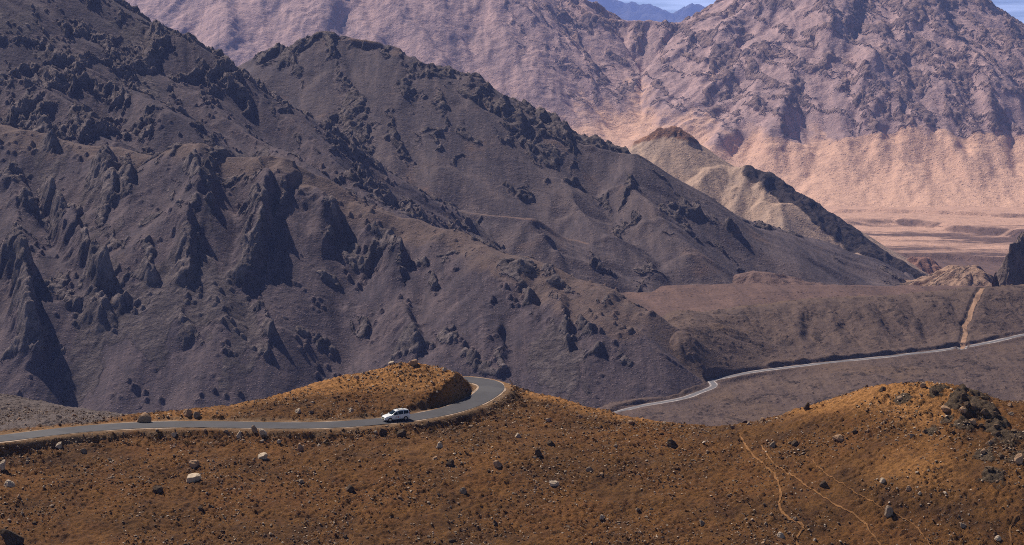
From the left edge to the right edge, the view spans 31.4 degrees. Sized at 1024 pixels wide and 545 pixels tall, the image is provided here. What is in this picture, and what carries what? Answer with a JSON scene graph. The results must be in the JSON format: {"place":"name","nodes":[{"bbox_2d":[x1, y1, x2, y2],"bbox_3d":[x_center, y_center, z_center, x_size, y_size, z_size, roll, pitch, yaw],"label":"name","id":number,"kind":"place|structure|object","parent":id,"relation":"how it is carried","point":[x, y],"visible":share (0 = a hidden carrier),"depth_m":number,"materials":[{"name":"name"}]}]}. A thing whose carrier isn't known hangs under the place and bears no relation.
{"place":"outdoors","nodes":[
{"label":"outdoors","id":0,"kind":"place"},
{"bbox_2d":[0,377,503,441],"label":"road","id":1,"kind":"structure","parent":0,"point":[488,390],"depth_m":297.30,"materials":[{"name":"grey asphalt"}]},
{"bbox_2d":[381,408,409,421],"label":"passenger van","id":2,"kind":"object","parent":1,"relation":"on","point":[399,413],"visible":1,"depth_m":299.23,"materials":[{"name":"white paint"}]},
{"bbox_2d":[0,0,702,413],"bbox_3d":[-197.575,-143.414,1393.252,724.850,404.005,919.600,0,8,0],"label":"mountain","id":3,"kind":"structure","parent":0,"point":[188,220],"depth_m":1194.64,"materials":[{"name":"grey stone"}]},
{"bbox_2d":[0,362,1023,544],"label":"hill","id":4,"kind":"structure","parent":0,"point":[855,466],"depth_m":271.40,"materials":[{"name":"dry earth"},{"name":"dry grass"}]},
{"bbox_2d":[0,459,5,469],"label":"boulder","id":5,"kind":"object","parent":4,"relation":"on","point":[2,464],"visible":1,"depth_m":277.31,"materials":[{"name":"stone"}]},
{"bbox_2d":[4,479,14,486],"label":"boulder","id":6,"kind":"object","parent":4,"relation":"on","point":[8,483],"visible":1,"depth_m":272.37,"materials":[{"name":"stone"}]},
{"bbox_2d":[0,528,23,544],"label":"boulder","id":7,"kind":"object","parent":4,"relation":"on","point":[10,537],"visible":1,"depth_m":254.07,"materials":[{"name":"stone"}]},
{"bbox_2d":[55,442,61,448],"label":"boulder","id":8,"kind":"object","parent":4,"relation":"on","point":[58,445],"visible":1,"depth_m":286.39,"materials":[{"name":"stone"}]},
{"bbox_2d":[80,448,86,453],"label":"boulder","id":9,"kind":"object","parent":4,"relation":"on","point":[83,450],"visible":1,"depth_m":285.46,"materials":[{"name":"grey stone"}]},
{"bbox_2d":[153,485,162,492],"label":"boulder","id":10,"kind":"object","parent":4,"relation":"on","point":[157,488],"visible":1,"depth_m":270.94,"materials":[{"name":"stone"}]},
{"bbox_2d":[183,409,191,416],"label":"boulder","id":11,"kind":"object","parent":4,"relation":"on","point":[187,412],"visible":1,"depth_m":301.51,"materials":[{"name":"beige stone"}]},
{"bbox_2d":[186,473,200,482],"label":"boulder","id":12,"kind":"object","parent":4,"relation":"on","point":[193,477],"visible":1,"depth_m":274.31,"materials":[{"name":"stone"}]},
{"bbox_2d":[189,459,199,467],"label":"boulder","id":13,"kind":"object","parent":4,"relation":"on","point":[193,463],"visible":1,"depth_m":279.86,"materials":[{"name":"beige stone"}]},
{"bbox_2d":[193,412,200,417],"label":"boulder","id":14,"kind":"object","parent":4,"relation":"on","point":[196,414],"visible":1,"depth_m":301.09,"materials":[{"name":"grey stone"}]},
{"bbox_2d":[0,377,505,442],"bbox_3d":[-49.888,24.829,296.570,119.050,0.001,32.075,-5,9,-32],"label":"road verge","id":15,"kind":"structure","parent":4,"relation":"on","point":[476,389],"depth_m":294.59,"materials":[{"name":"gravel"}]},
{"bbox_2d":[136,412,150,422],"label":"boulder","id":16,"kind":"object","parent":15,"relation":"on","point":[144,417],"visible":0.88,"depth_m":298.08,"materials":[{"name":"beige stone"}]},
{"bbox_2d":[251,425,256,432],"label":"boulder","id":17,"kind":"object","parent":4,"relation":"on","point":[253,428],"visible":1,"depth_m":292.57,"materials":[{"name":"grey stone"}]},
{"bbox_2d":[258,452,267,458],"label":"boulder","id":18,"kind":"object","parent":4,"relation":"on","point":[263,455],"visible":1,"depth_m":282.65,"materials":[{"name":"stone"}]},
{"bbox_2d":[259,428,266,435],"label":"boulder","id":19,"kind":"object","parent":4,"relation":"on","point":[262,431],"visible":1,"depth_m":291.41,"materials":[{"name":"stone"}]},
{"bbox_2d":[297,443,303,451],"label":"boulder","id":20,"kind":"object","parent":4,"relation":"on","point":[300,448],"visible":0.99,"depth_m":287.35,"materials":[{"name":"beige stone"}]},
{"bbox_2d":[346,484,354,491],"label":"boulder","id":21,"kind":"object","parent":4,"relation":"on","point":[350,488],"visible":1,"depth_m":271.24,"materials":[{"name":"stone"}]},
{"bbox_2d":[379,428,387,435],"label":"boulder","id":22,"kind":"object","parent":4,"relation":"on","point":[382,431],"visible":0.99,"depth_m":292.06,"materials":[{"name":"stone"}]},
{"bbox_2d":[397,429,405,437],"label":"boulder","id":23,"kind":"object","parent":4,"relation":"on","point":[401,433],"visible":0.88,"depth_m":290.61,"materials":[{"name":"stone"}]},
{"bbox_2d":[408,359,417,365],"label":"boulder","id":24,"kind":"object","parent":4,"relation":"on","point":[414,362],"visible":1,"depth_m":320.37,"materials":[{"name":"beige stone"}]},
{"bbox_2d":[436,442,442,448],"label":"boulder","id":25,"kind":"object","parent":4,"relation":"on","point":[440,445],"visible":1,"depth_m":285.12,"materials":[{"name":"stone"}]},
{"bbox_2d":[446,459,453,466],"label":"boulder","id":26,"kind":"object","parent":4,"relation":"on","point":[450,463],"visible":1,"depth_m":278.84,"materials":[{"name":"stone"}]},
{"bbox_2d":[459,487,466,493],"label":"boulder","id":27,"kind":"object","parent":4,"relation":"on","point":[462,490],"visible":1,"depth_m":269.85,"materials":[{"name":"grey stone"}]},
{"bbox_2d":[493,460,501,467],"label":"boulder","id":28,"kind":"object","parent":4,"relation":"on","point":[496,463],"visible":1,"depth_m":277.20,"materials":[{"name":"beige stone"}]},
{"bbox_2d":[0,361,1023,544],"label":"stones","id":29,"kind":"object","parent":4,"relation":"on","point":[568,526],"visible":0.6,"depth_m":275.91,"materials":[{"name":"brown stone"}]},
{"bbox_2d":[535,449,541,455],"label":"boulder","id":30,"kind":"object","parent":4,"relation":"on","point":[538,452],"visible":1,"depth_m":281.63,"materials":[{"name":"stone"}]},
{"bbox_2d":[547,440,554,445],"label":"boulder","id":31,"kind":"object","parent":4,"relation":"on","point":[550,443],"visible":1,"depth_m":286.53,"materials":[{"name":"stone"}]},
{"bbox_2d":[549,480,558,485],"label":"boulder","id":32,"kind":"object","parent":4,"relation":"on","point":[553,482],"visible":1,"depth_m":272.14,"materials":[{"name":"stone"}]},
{"bbox_2d":[667,439,677,447],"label":"boulder","id":33,"kind":"object","parent":4,"relation":"on","point":[671,443],"visible":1,"depth_m":285.30,"materials":[{"name":"stone"}]},
{"bbox_2d":[777,532,784,537],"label":"boulder","id":34,"kind":"object","parent":4,"relation":"on","point":[780,534],"visible":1,"depth_m":252.94,"materials":[{"name":"stone"}]},
{"bbox_2d":[791,440,797,445],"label":"boulder","id":35,"kind":"object","parent":4,"relation":"on","point":[794,443],"visible":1,"depth_m":277.57,"materials":[{"name":"stone"}]},
{"bbox_2d":[803,402,809,409],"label":"boulder","id":36,"kind":"object","parent":4,"relation":"on","point":[807,406],"visible":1,"depth_m":288.98,"materials":[{"name":"stone"}]},
{"bbox_2d":[819,480,827,486],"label":"boulder","id":37,"kind":"object","parent":4,"relation":"on","point":[823,483],"visible":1,"depth_m":263.26,"materials":[{"name":"stone"}]},
{"bbox_2d":[832,434,843,441],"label":"boulder","id":38,"kind":"object","parent":4,"relation":"on","point":[839,437],"visible":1,"depth_m":275.22,"materials":[{"name":"beige stone"}]},
{"bbox_2d":[884,505,893,516],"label":"boulder","id":39,"kind":"object","parent":4,"relation":"on","point":[889,510],"visible":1,"depth_m":253.67,"materials":[{"name":"grey stone"}]},
{"bbox_2d":[941,405,949,411],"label":"crag block","id":40,"kind":"structure","parent":4,"relation":"on","point":[944,408],"depth_m":273.20,"materials":[{"name":"beige stone"}]},
{"bbox_2d":[958,406,966,412],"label":"crag block","id":41,"kind":"structure","parent":4,"relation":"on","point":[962,409],"depth_m":270.95,"materials":[{"name":"beige stone"}]},
{"bbox_2d":[961,393,967,399],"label":"boulder","id":42,"kind":"object","parent":4,"relation":"on","point":[964,396],"visible":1,"depth_m":274.83,"materials":[{"name":"stone"}]},
{"bbox_2d":[964,401,970,407],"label":"crag block","id":43,"kind":"structure","parent":4,"relation":"on","point":[967,404],"depth_m":271.52,"materials":[{"name":"stone"}]},
{"bbox_2d":[969,419,975,424],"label":"crag block","id":44,"kind":"structure","parent":4,"relation":"on","point":[973,421],"depth_m":268.50,"materials":[{"name":"beige stone"}]},
{"bbox_2d":[970,403,976,409],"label":"crag block","id":45,"kind":"structure","parent":4,"relation":"on","point":[973,406],"depth_m":271.44,"materials":[{"name":"grey stone"}]},
{"bbox_2d":[981,408,988,415],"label":"crag block","id":46,"kind":"structure","parent":4,"relation":"on","point":[985,411],"depth_m":270.05,"materials":[{"name":"grey stone"}]},
{"bbox_2d":[985,466,993,470],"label":"crag block","id":47,"kind":"object","parent":4,"relation":"on","point":[990,468],"depth_m":255.45,"materials":[{"name":"brown stone"}]},
{"bbox_2d":[1014,453,1022,464],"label":"boulder","id":48,"kind":"object","parent":4,"relation":"on","point":[1018,458],"visible":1,"depth_m":256.21,"materials":[{"name":"beige stone"}]},
{"bbox_2d":[125,0,1023,206],"bbox_3d":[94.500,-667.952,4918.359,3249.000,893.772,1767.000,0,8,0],"label":"mountain","id":49,"kind":"structure","parent":0,"point":[889,103],"depth_m":4902.62,"materials":[{"name":"brown stone"}]},
{"bbox_2d":[238,31,914,292],"bbox_3d":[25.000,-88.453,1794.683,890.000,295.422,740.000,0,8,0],"label":"mountain","id":50,"kind":"structure","parent":0,"point":[517,177],"depth_m":1819.81,"materials":[{"name":"stone"}]},
{"bbox_2d":[588,0,704,22],"bbox_3d":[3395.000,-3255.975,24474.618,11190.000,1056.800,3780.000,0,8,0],"label":"mountain","id":51,"kind":"structure","parent":0,"point":[631,11],"depth_m":23867.11,"materials":[{"name":"stone"}]},
{"bbox_2d":[739,433,803,544],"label":"path","id":52,"kind":"structure","parent":0,"point":[780,495],"depth_m":264.98,"materials":[{"name":"brown soil"}]},
{"bbox_2d":[628,126,929,278],"bbox_3d":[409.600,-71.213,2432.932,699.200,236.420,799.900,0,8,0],"label":"mountain","id":53,"kind":"structure","parent":0,"point":[749,193],"depth_m":2417.24,"materials":[{"name":"stone"}]},
{"bbox_2d":[732,270,834,285],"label":"hill","id":54,"kind":"structure","parent":0,"point":[763,277],"depth_m":1663.88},
{"bbox_2d":[596,284,1023,425],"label":"hill","id":55,"kind":"structure","parent":0,"point":[735,340],"depth_m":1142.89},
{"bbox_2d":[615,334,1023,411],"bbox_3d":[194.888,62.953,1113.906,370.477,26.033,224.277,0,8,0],"label":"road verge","id":56,"kind":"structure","parent":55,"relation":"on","point":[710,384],"depth_m":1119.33,"materials":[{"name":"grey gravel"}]},
{"bbox_2d":[615,334,1023,412],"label":"road","id":57,"kind":"structure","parent":0,"point":[713,383],"depth_m":1117.00,"materials":[{"name":"grey asphalt"}]},
{"bbox_2d":[761,445,880,544],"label":"path","id":58,"kind":"structure","parent":0,"point":[863,521],"depth_m":259.73,"materials":[{"name":"brown soil"}]},
{"bbox_2d":[618,0,1023,22],"label":"sky","id":59,"kind":"structure","parent":0,"point":[1015,8],"materials":[{"name":"blue"}]},
{"bbox_2d":[621,206,1023,316],"bbox_3d":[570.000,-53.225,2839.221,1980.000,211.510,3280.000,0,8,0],"label":"valley floor","id":60,"kind":"structure","parent":0,"point":[983,238],"depth_m":3050.05,"materials":[{"name":"beige sand"}]},
{"bbox_2d":[806,456,929,544],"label":"path","id":61,"kind":"structure","parent":0,"point":[874,502],"depth_m":257.18,"materials":[{"name":"brown soil"}]},
{"bbox_2d":[907,256,941,274],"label":"hill","id":62,"kind":"structure","parent":0,"point":[928,265],"depth_m":2422.65,"materials":[{"name":"stone"}]},
{"bbox_2d":[901,265,993,285],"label":"hill","id":63,"kind":"structure","parent":0,"point":[967,275],"depth_m":1898.96,"materials":[{"name":"stone"}]},
{"bbox_2d":[960,288,983,348],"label":"dirt track","id":64,"kind":"structure","parent":0,"point":[970,313],"depth_m":1214.20,"materials":[{"name":"beige soil"}]},
{"bbox_2d":[992,231,1023,286],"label":"cliff","id":65,"kind":"structure","parent":0,"point":[1010,270],"depth_m":1509.34,"materials":[{"name":"grey stone"}]},
{"bbox_2d":[1009,511,1023,544],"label":"path","id":66,"kind":"structure","parent":0,"point":[1014,518],"depth_m":246.63,"materials":[{"name":"brown soil"}]}
]}

